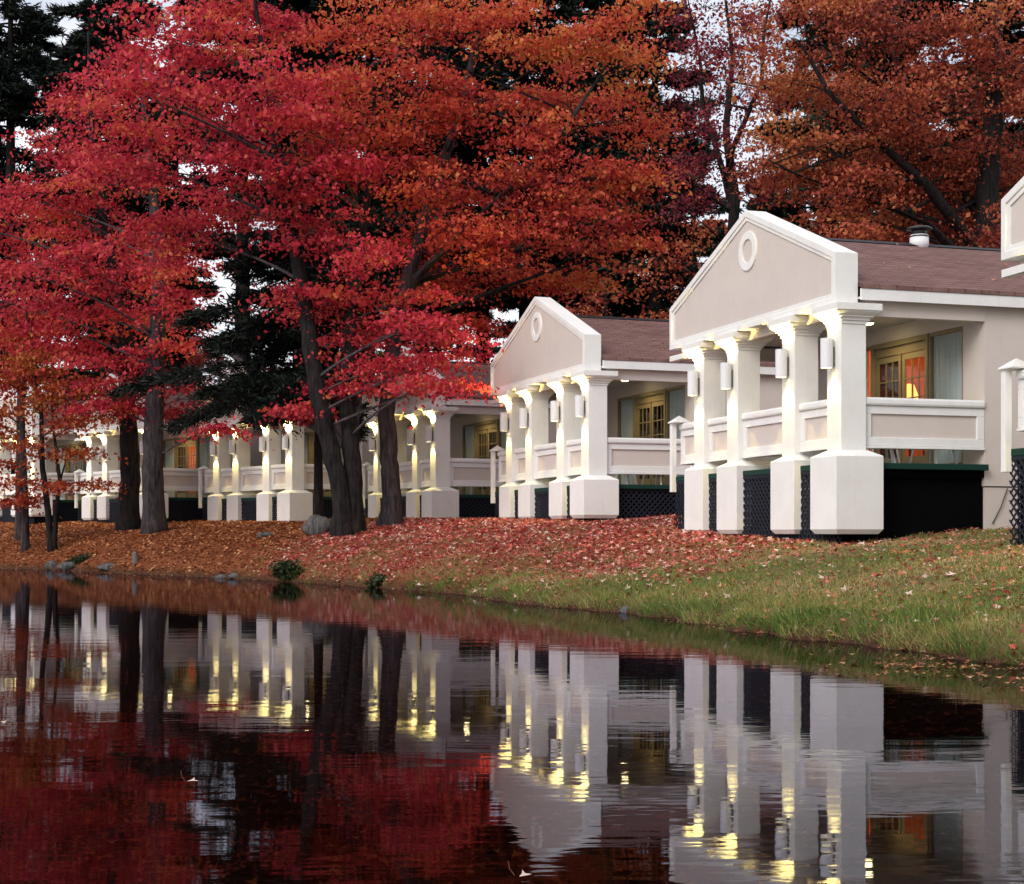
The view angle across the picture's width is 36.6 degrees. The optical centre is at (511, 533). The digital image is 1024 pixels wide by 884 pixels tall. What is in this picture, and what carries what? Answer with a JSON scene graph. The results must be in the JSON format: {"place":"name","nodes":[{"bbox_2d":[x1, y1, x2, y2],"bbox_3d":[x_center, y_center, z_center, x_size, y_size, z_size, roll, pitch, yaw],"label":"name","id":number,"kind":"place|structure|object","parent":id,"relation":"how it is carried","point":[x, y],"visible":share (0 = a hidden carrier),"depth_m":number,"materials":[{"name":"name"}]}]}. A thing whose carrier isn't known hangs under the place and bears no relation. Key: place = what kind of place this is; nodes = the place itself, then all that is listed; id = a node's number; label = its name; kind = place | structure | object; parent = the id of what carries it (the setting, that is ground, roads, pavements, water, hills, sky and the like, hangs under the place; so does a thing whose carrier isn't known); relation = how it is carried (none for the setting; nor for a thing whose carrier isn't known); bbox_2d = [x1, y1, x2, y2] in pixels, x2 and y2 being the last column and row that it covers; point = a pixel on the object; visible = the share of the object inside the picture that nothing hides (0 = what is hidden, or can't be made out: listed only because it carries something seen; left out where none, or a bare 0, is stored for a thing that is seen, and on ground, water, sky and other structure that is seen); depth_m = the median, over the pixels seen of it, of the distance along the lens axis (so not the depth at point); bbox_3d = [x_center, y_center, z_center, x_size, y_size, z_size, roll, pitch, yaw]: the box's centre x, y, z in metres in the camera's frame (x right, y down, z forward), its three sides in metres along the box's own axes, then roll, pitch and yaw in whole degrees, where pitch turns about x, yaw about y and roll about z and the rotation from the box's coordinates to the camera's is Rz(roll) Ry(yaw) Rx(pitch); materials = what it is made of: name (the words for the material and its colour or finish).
{"place":"outdoors","nodes":[
{"label":"outdoors","id":0,"kind":"place"},
{"bbox_2d":[458,486,483,494],"bbox_3d":[-1.167,-1.515,43.664,0.554,0.884,0.554,0,0,42],"label":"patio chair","id":1,"kind":"object","parent":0,"point":[471,490],"visible":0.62,"depth_m":43.63,"materials":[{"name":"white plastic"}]},
{"bbox_2d":[0,568,1023,883],"bbox_3d":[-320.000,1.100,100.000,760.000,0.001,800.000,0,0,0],"label":"water","id":2,"kind":"structure","parent":0,"point":[300,732],"depth_m":8.01,"materials":[{"name":"black liquid"}]},
{"bbox_2d":[57,562,76,569],"bbox_3d":[-13.165,0.986,45.765,0.599,0.294,0.480,0,0,0],"label":"shore rock","id":3,"kind":"object","parent":2,"relation":"in","point":[66,565],"visible":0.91,"depth_m":45.58,"materials":[{"name":"grey stone"}]},
{"bbox_2d":[227,572,239,578],"bbox_3d":[-6.687,1.031,37.305,0.349,0.174,0.286,0,0,0],"label":"shore rock","id":4,"kind":"object","parent":2,"relation":"in","point":[233,575],"visible":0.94,"depth_m":37.20,"materials":[{"name":"grey stone"}]},
{"bbox_2d":[1,568,1023,690],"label":"floating leaves","id":5,"kind":"object","parent":2,"relation":"on","point":[962,666],"visible":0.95,"depth_m":12.87,"materials":[{"name":"brown plant"}]},
{"bbox_2d":[508,861,528,876],"bbox_3d":[0.026,1.070,4.942,0.080,0.047,0.041,0,0,0],"label":"floating leaf","id":6,"kind":"object","parent":2,"relation":"on","point":[523,873],"visible":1,"depth_m":4.94,"materials":[{"name":"white plant"}]},
{"bbox_2d":[619,606,630,612],"bbox_3d":[1.574,1.073,21.405,0.190,0.143,0.140,0,0,0],"label":"shore rock","id":7,"kind":"object","parent":2,"relation":"in","point":[623,609],"visible":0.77,"depth_m":21.34,"materials":[{"name":"grey stone"}]},
{"bbox_2d":[0,517,1023,665],"bbox_3d":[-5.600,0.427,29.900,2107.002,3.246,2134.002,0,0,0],"label":"ground","id":8,"kind":"structure","parent":0,"point":[868,641],"depth_m":24.74,"materials":[{"name":"plant"}]},
{"bbox_2d":[0,136,57,368],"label":"pine tree","id":9,"kind":"object","parent":8,"relation":"on","point":[4,148],"visible":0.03,"depth_m":70.77,"materials":[{"name":"green plant"}]},
{"bbox_2d":[0,224,75,540],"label":"maple tree","id":10,"kind":"object","parent":8,"relation":"on","point":[17,520],"visible":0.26,"depth_m":51.90,"materials":[{"name":"red plant"}]},
{"bbox_2d":[0,311,90,551],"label":"sapling","id":11,"kind":"object","parent":8,"relation":"on","point":[24,502],"visible":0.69,"depth_m":49.72,"materials":[{"name":"red plant"}]},
{"bbox_2d":[0,0,99,473],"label":"pine tree","id":12,"kind":"object","parent":8,"relation":"on","point":[18,97],"visible":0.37,"depth_m":65.65,"materials":[{"name":"green plant"}]},
{"bbox_2d":[0,388,142,523],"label":"bungalow","id":13,"kind":"object","parent":8,"relation":"on","point":[68,510],"visible":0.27,"depth_m":58.41,"materials":[{"name":"beige paint"}]},
{"bbox_2d":[56,445,64,499],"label":"window","id":14,"kind":"structure","parent":13,"relation":"in","point":[59,447],"depth_m":61.80,"materials":[{"name":"grey glass"}]},
{"bbox_2d":[67,451,74,499],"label":"french door","id":15,"kind":"structure","parent":13,"relation":"in","point":[68,497],"depth_m":61.04,"materials":[{"name":"beige paint"}]},
{"bbox_2d":[76,450,81,499],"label":"french door","id":16,"kind":"structure","parent":13,"relation":"in","point":[79,496],"depth_m":60.31,"materials":[{"name":"beige paint"}]},
{"bbox_2d":[84,443,86,495],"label":"window","id":17,"kind":"structure","parent":13,"relation":"in","point":[85,444],"depth_m":59.87,"materials":[{"name":"grey glass"}]},
{"bbox_2d":[0,322,146,551],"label":"sapling","id":18,"kind":"object","parent":8,"relation":"on","point":[50,389],"visible":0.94,"depth_m":48.01,"materials":[{"name":"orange plant"}]},
{"bbox_2d":[64,552,90,564],"bbox_3d":[-12.798,0.782,46.026,0.958,0.433,0.808,0,0,0],"label":"shrub","id":19,"kind":"object","parent":8,"relation":"on","point":[79,559],"visible":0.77,"depth_m":45.80,"materials":[{"name":"green plant"}]},
{"bbox_2d":[26,0,161,367],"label":"pine tree","id":20,"kind":"object","parent":8,"relation":"on","point":[99,123],"depth_m":73.51,"materials":[{"name":"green plant"}]},
{"bbox_2d":[0,32,203,531],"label":"maple tree","id":21,"kind":"object","parent":8,"relation":"on","point":[128,517],"visible":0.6,"depth_m":49.34,"materials":[{"name":"red plant"}]},
{"bbox_2d":[53,320,164,399],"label":"pine tree","id":22,"kind":"object","parent":8,"relation":"on","point":[90,368],"depth_m":95.74,"materials":[{"name":"green plant"}]},
{"bbox_2d":[0,0,225,384],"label":"pine tree","id":23,"kind":"object","parent":8,"relation":"on","point":[77,41],"visible":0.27,"depth_m":62.01,"materials":[{"name":"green plant"}]},
{"bbox_2d":[132,549,138,565],"bbox_3d":[-10.470,0.685,43.069,0.199,0.492,0.197,0,0,0],"label":"rock","id":24,"kind":"object","parent":8,"relation":"on","point":[135,558],"visible":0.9,"depth_m":43.01,"materials":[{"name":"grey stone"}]},
{"bbox_2d":[0,58,274,533],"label":"maple tree","id":25,"kind":"object","parent":8,"relation":"on","point":[155,324],"visible":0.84,"depth_m":47.11,"materials":[{"name":"red plant"}]},
{"bbox_2d":[128,251,204,387],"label":"pine tree","id":26,"kind":"object","parent":8,"relation":"on","point":[167,365],"visible":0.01,"depth_m":91.41,"materials":[{"name":"green plant"}]},
{"bbox_2d":[73,374,262,522],"bbox_3d":[-10.577,-2.549,57.563,9.520,6.199,6.630,0,0,-37],"label":"bungalow","id":27,"kind":"object","parent":8,"relation":"on","point":[183,462],"visible":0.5,"depth_m":55.16,"materials":[{"name":"beige paint"}]},
{"bbox_2d":[163,438,173,496],"bbox_3d":[-12.602,-2.353,57.086,0.137,2.245,1.000,0,0,-38],"label":"window","id":28,"kind":"structure","parent":27,"relation":"in","point":[169,455],"depth_m":57.19,"materials":[{"name":"beige paint"}]},
{"bbox_2d":[177,444,185,497],"bbox_3d":[-11.998,-2.235,56.299,0.045,1.990,0.795,0,0,-38],"label":"french door","id":29,"kind":"structure","parent":27,"relation":"in","point":[181,494],"depth_m":56.30,"materials":[{"name":"beige paint"}]},
{"bbox_2d":[187,443,194,497],"bbox_3d":[-11.491,-2.235,55.638,0.045,1.990,0.795,0,0,-37],"label":"french door","id":30,"kind":"structure","parent":27,"relation":"in","point":[189,495],"depth_m":55.71,"materials":[{"name":"beige paint"}]},
{"bbox_2d":[197,435,209,497],"bbox_3d":[-10.885,-2.353,54.850,0.136,2.245,1.000,0,0,-38],"label":"window","id":31,"kind":"structure","parent":27,"relation":"in","point":[203,449],"depth_m":54.97,"materials":[{"name":"grey glass"}]},
{"bbox_2d":[136,304,230,385],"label":"understorey tree","id":32,"kind":"object","parent":8,"relation":"on","point":[191,359],"visible":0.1,"depth_m":70.26,"materials":[{"name":"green plant"}]},
{"bbox_2d":[144,61,251,387],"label":"pine tree","id":33,"kind":"object","parent":8,"relation":"on","point":[211,257],"visible":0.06,"depth_m":79.17,"materials":[{"name":"green plant"}]},
{"bbox_2d":[0,516,423,575],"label":"brown leaf litter","id":34,"kind":"object","parent":8,"relation":"on","point":[176,526],"visible":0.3,"depth_m":45.04,"materials":[{"name":"brown plant"}]},
{"bbox_2d":[45,560,56,569],"bbox_3d":[-13.889,0.980,46.607,0.376,0.335,0.312,0,0,0],"label":"shore rock","id":35,"kind":"object","parent":34,"relation":"on","point":[50,564],"visible":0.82,"depth_m":46.49,"materials":[{"name":"grey stone"}]},
{"bbox_2d":[97,563,114,570],"bbox_3d":[-11.456,0.969,43.955,0.680,0.253,0.534,0,0,0],"label":"shore rock","id":36,"kind":"object","parent":34,"relation":"in","point":[106,566],"visible":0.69,"depth_m":43.72,"materials":[{"name":"grey stone"}]},
{"bbox_2d":[214,574,226,577],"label":"shore rock","id":37,"kind":"object","parent":8,"relation":"on","point":[220,576],"visible":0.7,"depth_m":37.85,"materials":[{"name":"grey stone"}]},
{"bbox_2d":[134,0,318,363],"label":"pine tree","id":38,"kind":"object","parent":8,"relation":"on","point":[225,75],"visible":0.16,"depth_m":59.57,"materials":[{"name":"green plant"}]},
{"bbox_2d":[102,184,383,515],"bbox_3d":[-6.395,-4.644,41.866,6.584,9.568,7.433,0,0,41],"label":"hemlock tree","id":39,"kind":"object","parent":8,"relation":"on","point":[242,390],"visible":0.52,"depth_m":41.28,"materials":[{"name":"green plant"}]},
{"bbox_2d":[257,532,272,537],"bbox_3d":[-6.478,0.054,40.629,0.446,0.193,0.412,0,0,-39],"label":"flat rock","id":40,"kind":"object","parent":8,"relation":"on","point":[262,534],"visible":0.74,"depth_m":40.47,"materials":[{"name":"grey stone"}]},
{"bbox_2d":[42,0,504,537],"bbox_3d":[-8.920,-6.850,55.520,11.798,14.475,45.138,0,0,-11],"label":"maple tree","id":41,"kind":"object","parent":8,"relation":"on","point":[346,478],"visible":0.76,"depth_m":37.55,"materials":[{"name":"red plant"}]},
{"bbox_2d":[210,1,345,359],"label":"pine tree","id":42,"kind":"object","parent":8,"relation":"on","point":[257,180],"depth_m":74.61,"materials":[{"name":"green plant"}]},
{"bbox_2d":[197,363,411,521],"bbox_3d":[-5.027,-2.469,52.791,9.520,6.199,6.630,0,0,-37],"label":"bungalow","id":43,"kind":"object","parent":8,"relation":"on","point":[278,485],"visible":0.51,"depth_m":49.38,"materials":[{"name":"beige paint"}]},
{"bbox_2d":[304,432,307,490],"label":"window","id":44,"kind":"structure","parent":43,"relation":"in","point":[305,433],"depth_m":52.24,"materials":[{"name":"grey glass"}]},
{"bbox_2d":[312,439,313,495],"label":"french door","id":45,"kind":"structure","parent":43,"relation":"in","point":[312,439],"depth_m":51.79,"materials":[{"name":"beige paint"}]},
{"bbox_2d":[324,489,330,496],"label":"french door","id":46,"kind":"structure","parent":43,"relation":"in","point":[326,493],"depth_m":51.00,"materials":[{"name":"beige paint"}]},
{"bbox_2d":[302,514,329,535],"bbox_3d":[-4.909,-0.144,39.075,0.811,0.661,0.621,0,0,0],"label":"boulder","id":47,"kind":"object","parent":8,"relation":"on","point":[315,524],"visible":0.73,"depth_m":38.83,"materials":[{"name":"grey stone"}]},
{"bbox_2d":[197,0,462,348],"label":"pine tree","id":48,"kind":"object","parent":8,"relation":"on","point":[298,6],"visible":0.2,"depth_m":56.65,"materials":[{"name":"green plant"}]},
{"bbox_2d":[365,571,390,587],"bbox_3d":[-2.695,0.960,31.523,0.621,0.385,0.554,0,0,0],"label":"shrub","id":49,"kind":"object","parent":8,"relation":"on","point":[376,581],"visible":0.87,"depth_m":31.40,"materials":[{"name":"green plant"}]},
{"bbox_2d":[313,0,447,378],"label":"pine tree","id":50,"kind":"object","parent":8,"relation":"on","point":[370,60],"depth_m":65.74,"materials":[{"name":"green plant"}]},
{"bbox_2d":[314,0,550,358],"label":"pine tree","id":51,"kind":"object","parent":8,"relation":"on","point":[450,51],"visible":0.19,"depth_m":56.25,"materials":[{"name":"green plant"}]},
{"bbox_2d":[375,149,500,361],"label":"pine tree","id":52,"kind":"object","parent":8,"relation":"on","point":[496,349],"visible":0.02,"depth_m":82.02,"materials":[{"name":"green plant"}]},
{"bbox_2d":[362,346,556,517],"bbox_3d":[0.817,-2.399,47.226,9.520,6.199,6.630,0,0,-24],"label":"bungalow","id":53,"kind":"object","parent":8,"relation":"on","point":[455,442],"visible":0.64,"depth_m":43.93,"materials":[{"name":"beige paint"}]},
{"bbox_2d":[463,423,473,493],"bbox_3d":[-1.264,-2.202,47.253,0.137,2.245,1.000,0,0,-23],"label":"window","id":54,"kind":"structure","parent":53,"relation":"in","point":[468,430],"depth_m":47.43,"materials":[{"name":"beige paint"}]},
{"bbox_2d":[477,430,486,494],"bbox_3d":[-0.868,-2.085,46.343,0.045,1.990,0.795,0,0,-24],"label":"french door","id":55,"kind":"structure","parent":53,"relation":"in","point":[479,492],"depth_m":46.43,"materials":[{"name":"beige paint"}]},
{"bbox_2d":[488,428,495,494],"bbox_3d":[-0.536,-2.085,45.580,0.045,1.990,0.795,0,0,-24],"label":"french door","id":56,"kind":"structure","parent":53,"relation":"in","point":[489,430],"depth_m":45.78,"materials":[{"name":"beige paint"}]},
{"bbox_2d":[498,419,505,490],"bbox_3d":[-0.140,-2.202,44.666,0.136,2.245,1.000,0,0,-23],"label":"window","id":57,"kind":"structure","parent":53,"relation":"in","point":[501,434],"depth_m":45.06,"materials":[{"name":"grey glass"}]},
{"bbox_2d":[248,0,718,527],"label":"maple tree","id":58,"kind":"object","parent":8,"relation":"on","point":[425,230],"visible":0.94,"depth_m":38.18,"materials":[{"name":"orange plant"}]},
{"bbox_2d":[396,0,573,362],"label":"pine tree","id":59,"kind":"object","parent":8,"relation":"on","point":[469,156],"visible":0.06,"depth_m":60.86,"materials":[{"name":"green plant"}]},
{"bbox_2d":[466,0,609,319],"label":"pine tree","id":60,"kind":"object","parent":8,"relation":"on","point":[564,12],"visible":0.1,"depth_m":61.72,"materials":[{"name":"green plant"}]},
{"bbox_2d":[490,75,585,339],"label":"pine tree","id":61,"kind":"object","parent":8,"relation":"on","point":[510,324],"visible":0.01,"depth_m":72.68,"materials":[{"name":"green plant"}]},
{"bbox_2d":[531,0,694,313],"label":"pine tree","id":62,"kind":"object","parent":8,"relation":"on","point":[594,5],"visible":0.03,"depth_m":64.47,"materials":[{"name":"green plant"}]},
{"bbox_2d":[547,0,690,317],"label":"pine tree","id":63,"kind":"object","parent":8,"relation":"on","point":[603,152],"visible":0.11,"depth_m":58.94,"materials":[{"name":"green plant"}]},
{"bbox_2d":[234,513,1007,601],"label":"red leaf litter","id":64,"kind":"object","parent":8,"relation":"on","point":[450,521],"visible":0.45,"depth_m":30.27,"materials":[{"name":"red plant"}]},
{"bbox_2d":[264,555,304,579],"bbox_3d":[-5.154,0.792,35.151,0.704,0.618,0.841,0,0,-41],"label":"shrub","id":65,"kind":"object","parent":64,"relation":"on","point":[286,569],"visible":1,"depth_m":35.02,"materials":[{"name":"green plant"}]},
{"bbox_2d":[558,255,685,319],"bbox_3d":[3.543,-4.838,51.968,5.970,9.503,7.150,0,0,0],"label":"understorey tree","id":66,"kind":"object","parent":8,"relation":"on","point":[634,269],"visible":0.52,"depth_m":52.38,"materials":[{"name":"red plant"}]},
{"bbox_2d":[489,297,781,521],"bbox_3d":[4.889,-2.369,37.319,9.520,6.199,6.630,0,0,-19],"label":"bungalow","id":67,"kind":"object","parent":8,"relation":"on","point":[619,400],"visible":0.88,"depth_m":34.46,"materials":[{"name":"beige paint"}]},
{"bbox_2d":[617,396,632,483],"bbox_3d":[2.815,-2.172,37.501,0.137,2.245,1.000,0,0,-19],"label":"window","id":68,"kind":"structure","parent":67,"relation":"in","point":[624,405],"depth_m":37.68,"materials":[{"name":"grey glass"}]},
{"bbox_2d":[637,403,649,484],"bbox_3d":[3.142,-2.055,36.565,0.045,1.990,0.795,0,0,-19],"label":"french door","id":69,"kind":"structure","parent":67,"relation":"in","point":[639,481],"depth_m":36.65,"materials":[{"name":"beige paint"}]},
{"bbox_2d":[652,401,662,484],"bbox_3d":[3.416,-2.055,35.779,0.045,1.990,0.795,0,0,-19],"label":"french door","id":70,"kind":"structure","parent":67,"relation":"in","point":[659,403],"depth_m":35.87,"materials":[{"name":"beige paint"}]},
{"bbox_2d":[666,385,684,484],"bbox_3d":[3.743,-2.172,34.839,0.136,2.245,1.000,0,0,-19],"label":"window","id":71,"kind":"structure","parent":67,"relation":"in","point":[675,396],"depth_m":34.99,"materials":[{"name":"beige paint"}]},
{"bbox_2d":[442,243,1023,384],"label":"leaves on roof","id":72,"kind":"object","parent":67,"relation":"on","point":[883,262],"visible":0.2,"depth_m":27.10,"materials":[{"name":"brown plant"}]},
{"bbox_2d":[562,0,722,319],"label":"pine tree","id":73,"kind":"object","parent":8,"relation":"on","point":[653,305],"visible":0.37,"depth_m":56.44,"materials":[{"name":"green plant"}]},
{"bbox_2d":[627,214,727,296],"bbox_3d":[5.834,-5.472,54.361,3.686,10.741,6.360,0,0,0],"label":"understorey tree","id":74,"kind":"object","parent":8,"relation":"on","point":[692,247],"visible":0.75,"depth_m":53.18,"materials":[{"name":"red plant"}]},
{"bbox_2d":[663,93,743,306],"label":"pine tree","id":75,"kind":"object","parent":8,"relation":"on","point":[722,210],"visible":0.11,"depth_m":79.64,"materials":[{"name":"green plant"}]},
{"bbox_2d":[628,0,803,241],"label":"oak tree","id":76,"kind":"object","parent":8,"relation":"on","point":[734,201],"visible":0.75,"depth_m":46.91,"materials":[{"name":"brown plant"}]},
{"bbox_2d":[417,525,1023,654],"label":"scattered fallen leaves","id":77,"kind":"object","parent":8,"relation":"on","point":[925,576],"visible":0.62,"depth_m":19.30,"materials":[{"name":"red plant"}]},
{"bbox_2d":[742,152,810,218],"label":"pine tree","id":78,"kind":"object","parent":8,"relation":"on","point":[773,196],"depth_m":83.18,"materials":[{"name":"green plant"}]},
{"bbox_2d":[741,0,861,235],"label":"pine tree","id":79,"kind":"object","parent":8,"relation":"on","point":[776,211],"visible":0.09,"depth_m":69.44,"materials":[{"name":"green plant"}]},
{"bbox_2d":[779,42,894,234],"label":"pine tree","id":80,"kind":"object","parent":8,"relation":"on","point":[812,117],"visible":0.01,"depth_m":65.79,"materials":[{"name":"green plant"}]},
{"bbox_2d":[668,210,1023,543],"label":"bungalow","id":81,"kind":"object","parent":8,"relation":"on","point":[851,338],"visible":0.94,"depth_m":24.83,"materials":[{"name":"beige paint"}]},
{"bbox_2d":[866,347,870,450],"bbox_3d":[6.314,-2.202,28.014,0.137,2.245,1.000,0,0,-17],"label":"window","id":82,"kind":"structure","parent":81,"relation":"in","point":[868,349],"depth_m":27.88,"materials":[{"name":"glass"}]},
{"bbox_2d":[877,355,899,462],"bbox_3d":[6.612,-2.085,27.069,0.045,1.990,0.795,0,0,-17],"label":"french door","id":83,"kind":"structure","parent":81,"relation":"in","point":[892,359],"depth_m":27.10,"materials":[{"name":"beige paint"}]},
{"bbox_2d":[902,350,923,462],"bbox_3d":[6.861,-2.085,26.274,0.045,1.990,0.795,0,0,-17],"label":"french door","id":84,"kind":"structure","parent":81,"relation":"in","point":[920,458],"depth_m":26.37,"materials":[{"name":"beige paint"}]},
{"bbox_2d":[929,326,962,463],"bbox_3d":[7.160,-2.202,25.326,0.136,2.245,1.000,0,0,-17],"label":"window","id":85,"kind":"structure","parent":81,"relation":"in","point":[945,346],"depth_m":25.42,"materials":[{"name":"beige paint"}]},
{"bbox_2d":[697,0,1023,248],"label":"oak tree","id":86,"kind":"object","parent":8,"relation":"on","point":[980,196],"visible":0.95,"depth_m":39.26,"materials":[{"name":"orange plant"}]},
{"bbox_2d":[800,0,1015,244],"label":"pine tree","id":87,"kind":"object","parent":8,"relation":"on","point":[829,128],"visible":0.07,"depth_m":56.64,"materials":[{"name":"green plant"}]},
{"bbox_2d":[860,0,1023,247],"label":"pine tree","id":88,"kind":"object","parent":8,"relation":"on","point":[1019,32],"visible":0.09,"depth_m":53.96,"materials":[{"name":"green plant"}]},
{"bbox_2d":[947,43,1023,233],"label":"pine tree","id":89,"kind":"object","parent":8,"relation":"on","point":[1016,126],"visible":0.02,"depth_m":59.99,"materials":[{"name":"green plant"}]},
{"bbox_2d":[998,176,1023,545],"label":"bungalow","id":90,"kind":"object","parent":8,"relation":"on","point":[1012,224],"visible":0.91,"depth_m":19.65,"materials":[{"name":"beige paint"}]},
{"bbox_2d":[0,0,1023,395],"label":"sky","id":91,"kind":"structure","parent":0,"point":[69,25],"materials":[{"name":"white"}]},
{"bbox_2d":[607,474,629,483],"bbox_3d":[2.282,-1.485,33.738,0.554,0.884,0.554,0,0,11],"label":"patio chair","id":92,"kind":"object","parent":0,"point":[626,476],"visible":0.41,"depth_m":33.90,"materials":[{"name":"white plastic"}]},
{"bbox_2d":[615,474,636,484],"bbox_3d":[2.552,-1.410,34.785,0.800,0.734,0.800,0,0,0],"label":"patio table","id":93,"kind":"object","parent":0,"point":[634,477],"depth_m":34.58,"materials":[{"name":"white plastic"}]},
{"bbox_2d":[271,515,1023,664],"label":"grass","id":94,"kind":"structure","parent":0,"point":[794,618],"depth_m":18.75,"materials":[{"name":"green plant"}]},
{"bbox_2d":[641,475,661,484],"bbox_3d":[3.226,-1.485,34.066,0.554,0.884,0.554,0,0,41],"label":"patio chair","id":95,"kind":"object","parent":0,"point":[655,479],"visible":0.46,"depth_m":34.03,"materials":[{"name":"white plastic"}]},
{"bbox_2d":[867,449,900,462],"bbox_3d":[6.062,-1.440,25.338,0.800,0.734,0.800,0,0,0],"label":"patio table","id":96,"kind":"object","parent":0,"point":[897,452],"depth_m":25.13,"materials":[{"name":"white plastic"}]},
{"bbox_2d":[885,449,895,462],"bbox_3d":[5.705,-1.515,24.304,0.554,0.884,0.554,0,0,3],"label":"patio chair","id":97,"kind":"object","parent":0,"point":[887,456],"visible":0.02,"depth_m":24.49,"materials":[{"name":"white plastic"}]},
{"bbox_2d":[907,384,917,398],"bbox_3d":[7.190,-2.264,28.259,0.540,0.900,0.540,0,0,-17],"label":"table lamp","id":98,"kind":"object","parent":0,"point":[909,391],"visible":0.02,"depth_m":28.08,"materials":[{"name":"yellow"}]},
{"bbox_2d":[909,450,957,463],"bbox_3d":[6.707,-1.515,24.618,0.554,0.884,0.554,0,0,-37],"label":"patio chair","id":99,"kind":"object","parent":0,"point":[936,456],"visible":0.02,"depth_m":24.58,"materials":[{"name":"white plastic"}]}
]}

